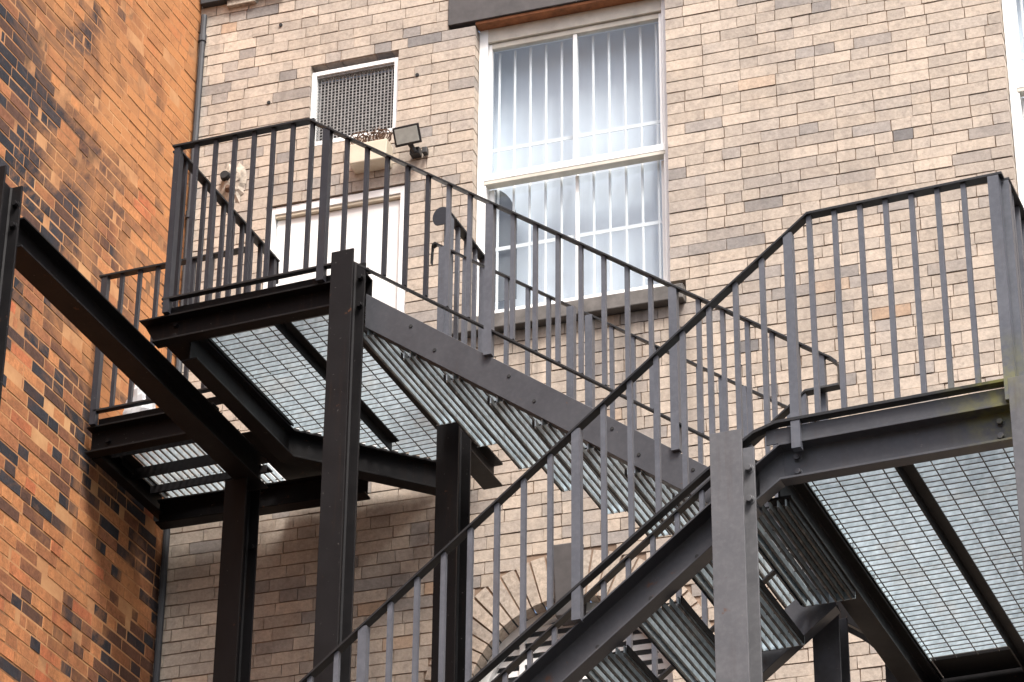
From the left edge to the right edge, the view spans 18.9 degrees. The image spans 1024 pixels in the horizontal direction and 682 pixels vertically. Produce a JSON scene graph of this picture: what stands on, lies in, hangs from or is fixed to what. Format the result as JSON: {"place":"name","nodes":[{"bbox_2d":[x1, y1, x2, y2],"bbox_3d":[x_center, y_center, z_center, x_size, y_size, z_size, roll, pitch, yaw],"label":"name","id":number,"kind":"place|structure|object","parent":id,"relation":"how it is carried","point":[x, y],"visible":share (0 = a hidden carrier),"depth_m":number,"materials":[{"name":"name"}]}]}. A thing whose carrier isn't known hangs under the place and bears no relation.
{"place":"outdoors","nodes":[
{"label":"outdoors","id":0,"kind":"place"},
{"label":"ground","id":1,"kind":"structure","parent":0,"visible":0},
{"bbox_2d":[0,0,201,681],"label":"brick building","id":2,"kind":"structure","parent":1,"relation":"on","point":[97,99],"depth_m":16.94,"materials":[{"name":"orange brick"}]},
{"bbox_2d":[0,118,1023,681],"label":"fire escape","id":3,"kind":"object","parent":1,"relation":"on","point":[896,532],"visible":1,"depth_m":14.28,"materials":[{"name":"black metal"}]},
{"bbox_2d":[122,384,155,414],"bbox_3d":[-2.036,0.373,16.997,0.182,0.420,0.187,-24,-38,35],"label":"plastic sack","id":4,"kind":"object","parent":3,"relation":"on","point":[138,394],"visible":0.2,"depth_m":16.94,"materials":[{"name":"white plastic"}]},
{"bbox_2d":[152,0,1023,681],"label":"brick building","id":5,"kind":"structure","parent":1,"relation":"on","point":[708,148],"depth_m":17.44,"materials":[{"name":"beige brick"}]},
{"bbox_2d":[152,14,206,681],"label":"corner pipe","id":6,"kind":"object","parent":5,"relation":"attached to","point":[202,39],"visible":0.51,"depth_m":18.21,"materials":[{"name":"metal"}]},
{"bbox_2d":[261,185,405,481],"bbox_3d":[-1.024,-0.008,17.817,0.895,1.895,0.108,-9,-32,16],"label":"door","id":7,"kind":"structure","parent":5,"relation":"in","point":[384,291],"depth_m":18.12,"materials":[{"name":"white paint"}]},
{"bbox_2d":[309,57,398,146],"bbox_3d":[-0.933,-1.415,18.615,0.564,0.542,0.110,-9,-32,16],"label":"vent window","id":8,"kind":"structure","parent":5,"relation":"in","point":[363,101],"depth_m":18.64,"materials":[{"name":"white paint"}]},
{"bbox_2d":[349,126,392,173],"bbox_3d":[-0.848,-1.144,18.266,0.319,0.272,0.110,-9,-32,16],"label":"planter box","id":9,"kind":"object","parent":5,"relation":"attached to","point":[357,156],"visible":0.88,"depth_m":18.21,"materials":[{"name":"beige paint"}]},
{"bbox_2d":[392,123,428,158],"bbox_3d":[-0.596,-1.179,18.158,0.173,0.151,0.165,-11,-32,19],"label":"floodlight","id":10,"kind":"object","parent":5,"relation":"attached to","point":[409,135],"visible":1,"depth_m":18.13,"materials":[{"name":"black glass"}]},
{"bbox_2d":[452,0,685,339],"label":"window","id":11,"kind":"structure","parent":5,"relation":"in","point":[573,117],"depth_m":18.09,"materials":[{"name":"white glass"}]},
{"bbox_2d":[480,602,672,681],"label":"arched window","id":12,"kind":"structure","parent":5,"relation":"in","point":[641,645],"depth_m":16.48,"materials":[{"name":"white glass"}]},
{"bbox_2d":[1001,0,1023,206],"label":"window","id":13,"kind":"structure","parent":5,"relation":"in","point":[1012,10],"depth_m":17.23,"materials":[{"name":"white paint"}]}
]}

